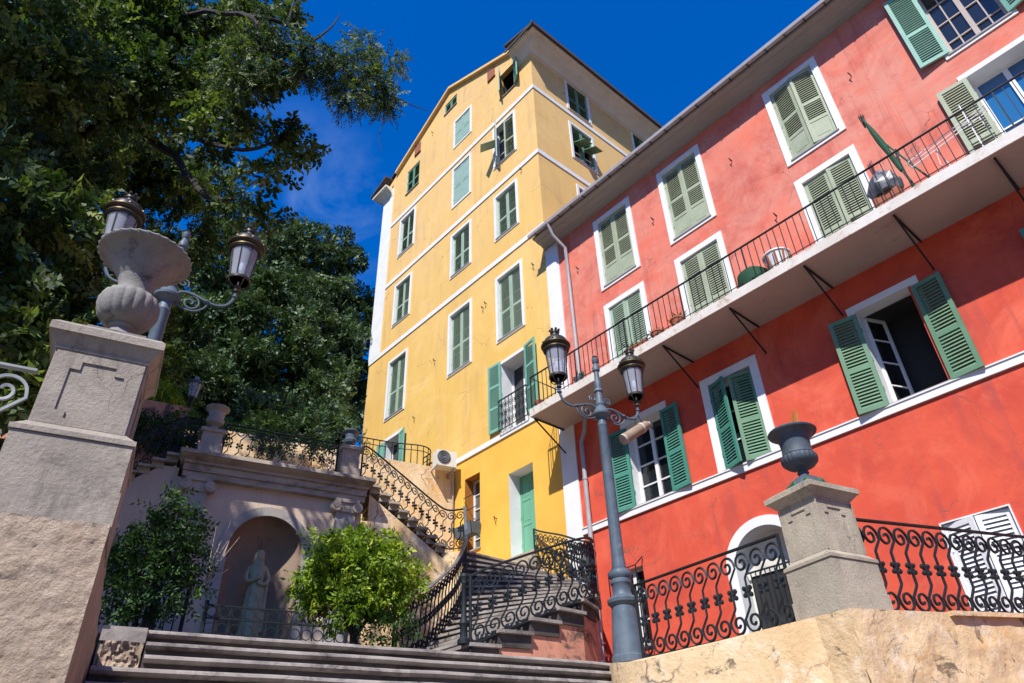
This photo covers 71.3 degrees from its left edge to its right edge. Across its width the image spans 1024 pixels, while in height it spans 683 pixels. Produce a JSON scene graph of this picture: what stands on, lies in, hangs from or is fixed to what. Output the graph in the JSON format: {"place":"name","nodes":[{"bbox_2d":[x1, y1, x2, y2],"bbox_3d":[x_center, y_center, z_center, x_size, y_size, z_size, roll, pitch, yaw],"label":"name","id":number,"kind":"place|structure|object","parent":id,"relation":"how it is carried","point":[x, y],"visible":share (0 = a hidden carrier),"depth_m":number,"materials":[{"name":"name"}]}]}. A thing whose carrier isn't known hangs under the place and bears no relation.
{"place":"outdoors","nodes":[
{"label":"outdoors","id":0,"kind":"place"},
{"bbox_2d":[92,633,138,665],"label":"terrace","id":1,"kind":"structure","parent":0,"point":[97,639],"depth_m":7.00,"materials":[{"name":"stone"}]},
{"bbox_2d":[97,451,179,632],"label":"return staircase","id":2,"kind":"structure","parent":1,"relation":"on","point":[145,489],"depth_m":13.87,"materials":[{"name":"stone"}]},
{"bbox_2d":[133,416,200,469],"bbox_3d":[-7.553,2.336,14.153,2.152,2.277,0.056,15,-38,-23],"label":"scroll railing","id":3,"kind":"object","parent":2,"relation":"on","point":[168,441],"visible":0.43,"depth_m":14.66,"materials":[{"name":"black metal"}]},
{"bbox_2d":[140,570,168,631],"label":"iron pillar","id":4,"kind":"structure","parent":1,"relation":"on","point":[160,588],"depth_m":8.97,"materials":[{"name":"black metal"}]},
{"bbox_2d":[130,465,178,626],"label":"garden wall","id":5,"kind":"structure","parent":1,"relation":"on","point":[158,470],"depth_m":14.19,"materials":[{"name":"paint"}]},
{"bbox_2d":[98,480,239,630],"bbox_3d":[-4.601,2.995,9.240,1.856,2.408,1.119,25,-43,-34],"label":"dark shrub","id":6,"kind":"object","parent":1,"relation":"on","point":[160,560],"visible":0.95,"depth_m":9.14,"materials":[{"name":"leaf"},{"name":"bark"}]},
{"bbox_2d":[0,0,427,450],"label":"overhanging tree","id":7,"kind":"object","parent":1,"relation":"on","point":[84,87],"visible":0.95,"depth_m":13.00,"materials":[{"name":"green plant"}]},
{"bbox_2d":[140,447,376,643],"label":"niche wall","id":8,"kind":"structure","parent":1,"relation":"on","point":[238,492],"depth_m":14.62,"materials":[{"name":"paint"}]},
{"bbox_2d":[197,426,226,452],"bbox_3d":[-6.376,2.227,15.032,0.520,0.700,0.560,15,-38,-23],"label":"pedestal","id":9,"kind":"object","parent":8,"relation":"on","point":[210,438],"visible":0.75,"depth_m":14.92,"materials":[{"name":"grey stone"}]},
{"bbox_2d":[206,403,229,427],"bbox_3d":[-6.396,1.703,15.393,0.481,0.572,0.481,-18,-38,22],"label":"urn","id":10,"kind":"object","parent":9,"relation":"on","point":[217,412],"visible":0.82,"depth_m":15.34,"materials":[{"name":"grey stone"}]},
{"bbox_2d":[221,423,339,471],"bbox_3d":[-5.054,2.498,15.619,2.482,1.057,0.056,15,-38,-23],"label":"scroll railing","id":11,"kind":"object","parent":8,"relation":"on","point":[261,449],"visible":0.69,"depth_m":15.73,"materials":[{"name":"black metal"}]},
{"bbox_2d":[335,444,363,475],"bbox_3d":[-3.740,2.847,16.229,0.520,0.870,0.560,15,-38,-23],"label":"pedestal","id":12,"kind":"object","parent":8,"relation":"on","point":[348,459],"visible":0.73,"depth_m":16.13,"materials":[{"name":"grey stone"}]},
{"bbox_2d":[343,428,358,444],"bbox_3d":[-3.760,2.308,16.601,0.370,0.440,0.370,-18,-38,22],"label":"urn","id":13,"kind":"object","parent":12,"relation":"on","point":[350,434],"visible":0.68,"depth_m":16.56,"materials":[{"name":"grey stone"}]},
{"bbox_3d":[-5.006,6.095,13.193,0.883,0.540,0.766,25,-43,-34],"label":"statue plinth","id":14,"kind":"object","parent":8,"relation":"on","visible":0},
{"bbox_2d":[235,550,270,637],"bbox_3d":[-5.043,5.030,13.885,0.502,2.000,0.389,25,-43,-34],"label":"robed statue","id":15,"kind":"object","parent":14,"relation":"on","point":[257,571],"visible":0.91,"depth_m":13.89,"materials":[{"name":"grey stone"}]},
{"bbox_2d":[199,600,359,644],"bbox_3d":[-3.434,4.562,10.582,2.340,1.200,0.052,15,-38,-23],"label":"railing","id":16,"kind":"object","parent":1,"relation":"on","point":[204,615],"visible":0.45,"depth_m":10.65,"materials":[{"name":"black metal"}]},
{"bbox_2d":[279,517,432,643],"bbox_3d":[-2.139,3.678,10.254,1.900,2.293,1.963,-8,-35,8],"label":"citrus tree","id":17,"kind":"object","parent":1,"relation":"on","point":[358,577],"visible":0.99,"depth_m":10.05,"materials":[{"name":"green plant"}]},
{"bbox_2d":[358,484,446,648],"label":"return staircase","id":18,"kind":"structure","parent":1,"relation":"on","point":[377,514],"depth_m":15.86,"materials":[{"name":"stone"}]},
{"bbox_2d":[360,445,463,549],"bbox_3d":[-2.300,3.584,16.408,2.464,2.274,0.245,8,-36,-15],"label":"scroll railing","id":19,"kind":"object","parent":18,"relation":"on","point":[414,505],"visible":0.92,"depth_m":16.42,"materials":[{"name":"black metal"}]},
{"bbox_2d":[422,550,601,661],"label":"curved staircase","id":20,"kind":"structure","parent":1,"relation":"on","point":[571,632],"depth_m":10.11,"materials":[{"name":"stone"}]},
{"bbox_2d":[391,506,467,648],"bbox_3d":[-1.222,4.269,13.183,0.400,4.572,5.133,-6,-35,6],"label":"scroll railing","id":21,"kind":"object","parent":20,"relation":"on","point":[461,559],"visible":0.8,"depth_m":12.12,"materials":[{"name":"black metal"}]},
{"bbox_2d":[353,600,424,647],"bbox_3d":[-1.733,4.033,9.933,1.005,0.819,0.767,25,-43,-34],"label":"climbing shrub","id":22,"kind":"object","parent":21,"relation":"attached to","point":[380,638],"visible":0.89,"depth_m":9.94,"materials":[{"name":"green plant"}]},
{"bbox_2d":[457,573,469,645],"bbox_3d":[-0.607,3.362,9.009,0.156,0.870,0.160,25,-43,-34],"label":"newel post","id":23,"kind":"object","parent":20,"relation":"on","point":[463,639],"visible":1,"depth_m":8.90,"materials":[{"name":"black metal"}]},
{"bbox_2d":[468,528,597,652],"bbox_3d":[0.784,4.187,13.154,1.599,4.508,8.094,-6,-35,6],"label":"scroll railing","id":24,"kind":"object","parent":20,"relation":"on","point":[587,570],"visible":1,"depth_m":9.82,"materials":[{"name":"black metal"}]},
{"bbox_2d":[97,571,192,631],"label":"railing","id":25,"kind":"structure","parent":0,"point":[181,623],"depth_m":9.62,"materials":[{"name":"black metal"}]},
{"bbox_2d":[5,0,819,446],"label":"sky","id":26,"kind":"structure","parent":0,"point":[663,55],"materials":[{"name":"blue"}]},
{"bbox_2d":[349,551,546,641],"bbox_3d":[-2.440,8.648,15.709,4.292,6.750,5.500,25,-43,-34],"label":"landing","id":27,"kind":"object","parent":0,"point":[449,558],"visible":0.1,"depth_m":15.87,"materials":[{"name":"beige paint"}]},
{"bbox_2d":[506,549,539,567],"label":"steps","id":28,"kind":"structure","parent":27,"relation":"on","point":[527,558],"depth_m":17.33,"materials":[{"name":"stone"}]},
{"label":"garden terrain","id":29,"kind":"structure","parent":0,"visible":0},
{"bbox_2d":[147,376,187,406],"bbox_3d":[-8.612,1.426,16.997,1.727,1.354,1.388,25,-43,-34],"label":"garden shrub","id":30,"kind":"object","parent":29,"relation":"on","point":[174,395],"visible":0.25,"depth_m":17.04,"materials":[{"name":"green plant"}]},
{"bbox_2d":[159,215,374,449],"bbox_3d":[-8.592,-0.541,27.378,10.722,15.139,8.978,17,-39,-26],"label":"evergreen tree","id":31,"kind":"object","parent":29,"relation":"on","point":[312,309],"visible":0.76,"depth_m":27.36,"materials":[{"name":"green plant"}]},
{"bbox_3d":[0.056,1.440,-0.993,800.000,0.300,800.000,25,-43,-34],"label":"ground","id":32,"kind":"structure","parent":0,"visible":0},
{"bbox_2d":[0,512,110,682],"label":"stucco wall","id":33,"kind":"structure","parent":32,"relation":"on","point":[52,576],"depth_m":3.87,"materials":[{"name":"beige paint"}]},
{"bbox_2d":[0,362,37,434],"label":"scroll railing","id":34,"kind":"object","parent":33,"relation":"on","point":[9,366],"visible":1,"depth_m":4.67,"materials":[{"name":"metal"}]},
{"bbox_2d":[0,319,165,565],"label":"stone pedestal","id":35,"kind":"object","parent":33,"relation":"on","point":[68,450],"visible":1,"depth_m":4.40,"materials":[{"name":"grey stone"}]},
{"bbox_2d":[87,227,191,337],"bbox_3d":[-2.823,-0.284,5.277,0.675,0.904,0.675,25,-43,-34],"label":"stone urn","id":36,"kind":"object","parent":35,"relation":"on","point":[142,265],"visible":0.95,"depth_m":5.28,"materials":[{"name":"grey stone"}]},
{"bbox_2d":[102,191,264,564],"bbox_3d":[-4.208,0.430,8.119,1.986,5.254,0.486,15,-38,-23],"label":"street lamp","id":37,"kind":"object","parent":33,"relation":"on","point":[244,247],"visible":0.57,"depth_m":9.06,"materials":[{"name":"grey metal"}]},
{"bbox_2d":[85,630,612,682],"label":"front staircase","id":38,"kind":"structure","parent":32,"relation":"on","point":[175,657],"depth_m":7.25,"materials":[{"name":"stone"}]},
{"bbox_2d":[92,625,147,667],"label":"stair block","id":39,"kind":"structure","parent":38,"relation":"on","point":[120,646],"depth_m":6.68,"materials":[{"name":"beige stone"}]},
{"bbox_2d":[361,20,662,578],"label":"yellow building","id":40,"kind":"structure","parent":32,"relation":"on","point":[525,134],"depth_m":25.75,"materials":[{"name":"paint"}]},
{"bbox_2d":[376,427,404,460],"bbox_3d":[-4.118,4.288,24.801,0.512,2.290,1.872,25,-43,-34],"label":"door","id":41,"kind":"structure","parent":40,"relation":"in","point":[398,436],"depth_m":25.39,"materials":[{"name":"green wood"}]},
{"bbox_2d":[383,347,407,422],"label":"window","id":42,"kind":"structure","parent":40,"relation":"in","point":[397,367],"depth_m":26.75,"materials":[{"name":"green wood"}]},
{"bbox_2d":[391,271,411,328],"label":"window","id":43,"kind":"structure","parent":40,"relation":"in","point":[402,290],"depth_m":29.07,"materials":[{"name":"green wood"}]},
{"bbox_2d":[397,205,415,258],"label":"window","id":44,"kind":"structure","parent":40,"relation":"in","point":[405,240],"depth_m":31.20,"materials":[{"name":"green wood"}]},
{"bbox_2d":[405,160,419,195],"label":"window","id":45,"kind":"structure","parent":40,"relation":"in","point":[413,175],"depth_m":32.88,"materials":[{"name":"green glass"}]},
{"bbox_2d":[444,94,456,116],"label":"window","id":46,"kind":"structure","parent":40,"relation":"in","point":[453,101],"depth_m":32.44,"materials":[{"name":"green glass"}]},
{"bbox_2d":[447,297,471,378],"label":"window","id":47,"kind":"structure","parent":40,"relation":"in","point":[459,341],"depth_m":24.36,"materials":[{"name":"green wood"}]},
{"bbox_2d":[449,218,471,279],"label":"window","id":48,"kind":"structure","parent":40,"relation":"in","point":[461,240],"depth_m":26.67,"materials":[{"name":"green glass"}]},
{"bbox_2d":[451,152,470,209],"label":"window","id":49,"kind":"structure","parent":40,"relation":"in","point":[461,174],"depth_m":28.58,"materials":[{"name":"green glass"}]},
{"bbox_2d":[453,104,471,149],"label":"window","id":50,"kind":"structure","parent":40,"relation":"in","point":[463,124],"depth_m":30.43,"materials":[{"name":"green glass"}]},
{"bbox_2d":[454,492,480,543],"bbox_3d":[-1.278,4.908,19.999,0.350,1.317,0.880,25,-43,-34],"label":"flower box","id":51,"kind":"object","parent":40,"relation":"attached to","point":[473,528],"visible":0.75,"depth_m":19.58,"materials":[{"name":"paint"}]},
{"bbox_2d":[465,472,480,551],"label":"window","id":52,"kind":"structure","parent":40,"relation":"in","point":[472,484],"depth_m":20.73,"materials":[{"name":"white glass"}]},
{"bbox_2d":[480,109,516,170],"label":"window","id":53,"kind":"structure","parent":40,"relation":"in","point":[503,144],"depth_m":27.02,"materials":[{"name":"green glass"}]},
{"bbox_2d":[493,177,519,242],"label":"window","id":54,"kind":"structure","parent":40,"relation":"in","point":[506,204],"depth_m":25.08,"materials":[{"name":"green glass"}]},
{"bbox_2d":[498,56,516,100],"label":"window","id":55,"kind":"structure","parent":40,"relation":"in","point":[507,80],"depth_m":29.10,"materials":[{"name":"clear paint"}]},
{"bbox_2d":[495,258,525,343],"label":"window","id":56,"kind":"structure","parent":40,"relation":"in","point":[509,287],"depth_m":22.77,"materials":[{"name":"green wood"}]},
{"bbox_2d":[488,336,537,434],"bbox_3d":[0.200,1.452,20.837,0.659,2.445,2.173,25,-43,-34],"label":"door","id":57,"kind":"structure","parent":40,"relation":"in","point":[513,372],"depth_m":21.18,"materials":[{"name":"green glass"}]},
{"bbox_2d":[509,462,536,556],"bbox_3d":[0.451,4.476,18.712,0.499,2.400,1.020,25,-43,-34],"label":"door","id":58,"kind":"structure","parent":40,"relation":"in","point":[521,483],"depth_m":19.05,"materials":[{"name":"green wood"}]},
{"bbox_2d":[564,80,591,125],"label":"window","id":59,"kind":"structure","parent":40,"relation":"in","point":[577,103],"depth_m":28.90,"materials":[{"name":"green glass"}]},
{"bbox_2d":[576,184,584,194],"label":"window","id":60,"kind":"structure","parent":40,"relation":"in","point":[579,189],"depth_m":25.47,"materials":[{"name":"white glass"}]},
{"bbox_2d":[568,120,602,174],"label":"window","id":61,"kind":"structure","parent":40,"relation":"in","point":[584,151],"depth_m":27.21,"materials":[{"name":"green glass"}]},
{"bbox_2d":[630,131,642,149],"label":"window","id":62,"kind":"structure","parent":40,"relation":"in","point":[636,141],"depth_m":31.18,"materials":[{"name":"green glass"}]},
{"bbox_2d":[527,0,1023,662],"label":"red building","id":63,"kind":"structure","parent":32,"relation":"on","point":[881,348],"depth_m":14.14,"materials":[{"name":"paint"}]},
{"bbox_2d":[572,370,584,382],"bbox_3d":[1.602,0.884,17.123,0.457,0.416,0.256,-27,-42,31],"label":"flower pot","id":64,"kind":"object","parent":63,"relation":"on","point":[579,375],"visible":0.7,"depth_m":17.05,"materials":[{"name":"grey plastic"}]},
{"bbox_2d":[592,196,640,291],"bbox_3d":[2.904,-2.656,19.592,0.275,2.540,1.370,25,-43,-34],"label":"window","id":65,"kind":"structure","parent":63,"relation":"in","point":[617,253],"depth_m":19.58,"materials":[{"name":"green wood"}]},
{"bbox_2d":[603,281,651,361],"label":"window","id":66,"kind":"structure","parent":63,"relation":"in","point":[635,298],"depth_m":18.16,"materials":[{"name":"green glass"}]},
{"bbox_2d":[608,556,652,648],"bbox_3d":[2.505,5.445,14.749,0.490,1.837,0.780,25,-43,-34],"label":"window","id":67,"kind":"structure","parent":63,"relation":"in","point":[637,572],"depth_m":14.86,"materials":[{"name":"white glass"}]},
{"bbox_2d":[621,335,650,349],"bbox_3d":[2.821,0.069,15.975,0.286,0.377,0.720,25,-43,-34],"label":"flower pot","id":68,"kind":"object","parent":63,"relation":"on","point":[633,345],"visible":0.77,"depth_m":15.91,"materials":[{"name":"ceramic"}]},
{"bbox_2d":[609,400,691,512],"bbox_3d":[3.118,2.558,15.979,0.436,2.155,2.055,25,-43,-34],"label":"window","id":69,"kind":"structure","parent":63,"relation":"in","point":[651,472],"depth_m":16.01,"materials":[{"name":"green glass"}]},
{"bbox_2d":[647,326,663,337],"bbox_3d":[3.185,-0.193,15.648,0.323,0.413,0.441,12,-37,-20],"label":"flower pot","id":70,"kind":"object","parent":63,"relation":"on","point":[653,332],"visible":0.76,"depth_m":15.51,"materials":[{"name":"ceramic"}]},
{"bbox_2d":[667,311,686,326],"bbox_3d":[3.570,-0.445,15.324,0.464,0.435,0.391,-12,-36,14],"label":"flower pot","id":71,"kind":"object","parent":63,"relation":"on","point":[673,320],"visible":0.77,"depth_m":15.19,"materials":[{"name":"ceramic"}]},
{"bbox_2d":[656,144,716,245],"bbox_3d":[4.448,-3.710,18.151,0.275,2.540,1.370,25,-43,-34],"label":"window","id":72,"kind":"structure","parent":63,"relation":"in","point":[684,190],"depth_m":18.13,"materials":[{"name":"green wood"}]},
{"bbox_2d":[674,230,736,317],"bbox_3d":[4.556,-1.130,16.382,0.251,2.720,1.370,25,-43,-34],"label":"window","id":73,"kind":"structure","parent":63,"relation":"in","point":[709,251],"depth_m":16.68,"materials":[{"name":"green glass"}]},
{"bbox_2d":[699,354,779,472],"bbox_3d":[4.609,1.487,14.526,0.540,2.175,1.400,25,-43,-34],"label":"window","id":74,"kind":"structure","parent":63,"relation":"in","point":[737,410],"depth_m":14.49,"materials":[{"name":"green wood"}]},
{"bbox_2d":[737,266,767,287],"bbox_3d":[4.858,-1.235,14.325,0.650,0.520,0.660,25,-43,-34],"label":"covered planter","id":75,"kind":"object","parent":63,"relation":"on","point":[745,276],"visible":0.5,"depth_m":14.10,"materials":[{"name":"green fabric"}]},
{"bbox_2d":[726,514,795,633],"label":"arched door","id":76,"kind":"structure","parent":63,"relation":"in","point":[755,528],"depth_m":13.16,"materials":[{"name":"paint"}]},
{"bbox_2d":[762,247,791,270],"bbox_3d":[5.214,-1.491,13.912,0.560,0.450,0.561,25,-43,-34],"label":"striped tub","id":77,"kind":"object","parent":63,"relation":"on","point":[776,255],"visible":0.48,"depth_m":13.81,"materials":[{"name":"white ceramic"}]},
{"bbox_2d":[761,56,846,167],"bbox_3d":[6.579,-5.180,16.138,0.312,2.540,1.370,25,-43,-34],"label":"window","id":78,"kind":"structure","parent":63,"relation":"in","point":[803,113],"depth_m":16.08,"materials":[{"name":"green wood"}]},
{"bbox_2d":[794,144,874,242],"bbox_3d":[6.701,-2.594,14.379,0.251,2.720,1.370,25,-43,-34],"label":"window","id":79,"kind":"structure","parent":63,"relation":"in","point":[847,163],"depth_m":14.68,"materials":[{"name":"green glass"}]},
{"bbox_2d":[867,170,903,208],"bbox_3d":[6.674,-2.676,12.716,0.616,0.930,0.606,25,-43,-34],"label":"wrapped bundle","id":80,"kind":"object","parent":63,"relation":"on","point":[885,185],"visible":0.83,"depth_m":12.57,"materials":[{"name":"grey plastic"}]},
{"bbox_2d":[858,114,928,186],"bbox_3d":[7.023,-3.535,13.082,0.157,2.745,0.783,9,-36,-16],"label":"folded parasol","id":81,"kind":"object","parent":63,"relation":"on","point":[882,144],"visible":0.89,"depth_m":13.23,"materials":[{"name":"green fabric"}]},
{"bbox_2d":[828,271,984,414],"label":"window","id":82,"kind":"structure","parent":63,"relation":"in","point":[901,360],"depth_m":12.85,"materials":[{"name":"white paint"}]},
{"bbox_2d":[906,105,995,169],"bbox_3d":[7.408,-3.347,12.074,0.242,1.262,1.372,25,-43,-34],"label":"drying rack","id":83,"kind":"object","parent":63,"relation":"on","point":[936,150],"visible":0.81,"depth_m":12.07,"materials":[{"name":"white metal"}]},
{"bbox_2d":[883,0,1022,68],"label":"window","id":84,"kind":"structure","parent":63,"relation":"in","point":[954,25],"depth_m":14.13,"materials":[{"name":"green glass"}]},
{"bbox_2d":[936,34,1023,153],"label":"window","id":85,"kind":"structure","parent":63,"relation":"in","point":[1007,62],"depth_m":12.95,"materials":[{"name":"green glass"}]},
{"bbox_2d":[939,504,1023,612],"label":"window","id":86,"kind":"structure","parent":63,"relation":"in","point":[1001,519],"depth_m":10.35,"materials":[{"name":"white glass"}]},
{"bbox_2d":[1019,228,1023,238],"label":"window","id":87,"kind":"structure","parent":63,"relation":"in","point":[1021,231],"depth_m":11.43,"materials":[{"name":"green glass"}]},
{"bbox_2d":[609,608,1023,682],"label":"plaster wall","id":88,"kind":"structure","parent":32,"relation":"on","point":[851,645],"depth_m":6.87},
{"bbox_2d":[541,327,646,662],"bbox_3d":[1.454,2.083,10.710,1.986,5.114,0.486,15,-38,-23],"label":"street lamp","id":89,"kind":"object","parent":88,"relation":"on","point":[626,646],"visible":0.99,"depth_m":10.70,"materials":[{"name":"grey metal"}]},
{"bbox_2d":[619,412,652,444],"bbox_3d":[1.978,1.358,11.406,0.640,0.703,0.243,15,-38,-24],"label":"floodlight","id":90,"kind":"object","parent":89,"relation":"hanging from","point":[633,433],"visible":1,"depth_m":11.24,"materials":[{"name":"beige paint"}]},
{"bbox_2d":[633,533,795,658],"bbox_3d":[2.263,3.115,8.335,0.056,1.248,2.653,15,-38,-23],"label":"scroll railing","id":91,"kind":"object","parent":88,"relation":"on","point":[733,597],"visible":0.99,"depth_m":8.26,"materials":[{"name":"black metal"}]},
{"bbox_2d":[764,479,893,620],"bbox_3d":[3.218,2.188,7.278,0.714,1.365,0.654,15,-38,-23],"label":"stone pedestal","id":92,"kind":"object","parent":88,"relation":"on","point":[831,567],"visible":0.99,"depth_m":7.12,"materials":[{"name":"grey stone"}]},
{"bbox_2d":[767,421,827,488],"bbox_3d":[3.178,1.327,7.874,0.535,0.730,0.535,25,-43,-34],"label":"iron urn","id":93,"kind":"object","parent":92,"relation":"on","point":[799,454],"visible":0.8,"depth_m":7.85,"materials":[{"name":"grey metal"}]},
{"bbox_2d":[790,411,798,421],"bbox_3d":[3.172,0.880,8.018,0.154,0.272,0.155,25,-43,-34],"label":"dry plant","id":94,"kind":"object","parent":93,"relation":"on","point":[795,418],"visible":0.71,"depth_m":8.00,"materials":[{"name":"orange plant"}]},
{"bbox_2d":[856,518,1023,612],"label":"scroll railing","id":95,"kind":"object","parent":88,"relation":"on","point":[910,566],"visible":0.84,"depth_m":8.02,"materials":[{"name":"black metal"}]},
{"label":"garden walk","id":96,"kind":"structure","parent":0,"visible":0},
{"bbox_2d":[0,398,190,469],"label":"garden wall","id":97,"kind":"structure","parent":96,"relation":"on","point":[151,406],"depth_m":16.07,"materials":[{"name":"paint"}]},
{"bbox_2d":[133,399,365,460],"bbox_3d":[-6.725,2.403,18.935,3.948,4.786,8.508,-6,-35,5],"label":"hanging creeper","id":98,"kind":"object","parent":97,"relation":"hanging from","point":[143,420],"visible":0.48,"depth_m":18.32,"materials":[{"name":"green plant"}]},
{"bbox_2d":[187,376,203,406],"bbox_3d":[-7.721,2.638,16.449,0.388,4.317,0.388,25,-43,-34],"label":"garden lamp","id":99,"kind":"object","parent":96,"relation":"on","point":[196,382],"visible":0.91,"depth_m":17.43,"materials":[{"name":"black metal"}]},
{"bbox_2d":[183,429,453,552],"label":"wall","id":100,"kind":"structure","parent":96,"relation":"on","point":[435,485],"depth_m":20.41,"materials":[{"name":"beige paint"}]},
{"bbox_2d":[315,428,430,465],"bbox_3d":[-4.087,3.377,21.512,3.741,0.974,0.752,22,-41,-31],"label":"terrace railing","id":101,"kind":"object","parent":100,"relation":"on","point":[398,448],"visible":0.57,"depth_m":21.86,"materials":[{"name":"black metal"}]},
{"bbox_2d":[430,449,456,529],"bbox_3d":[-1.953,4.287,20.753,0.730,2.220,0.550,15,-38,-23],"label":"air conditioner","id":102,"kind":"object","parent":100,"relation":"attached to","point":[444,460],"visible":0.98,"depth_m":21.05,"materials":[{"name":"paint"}]}
]}

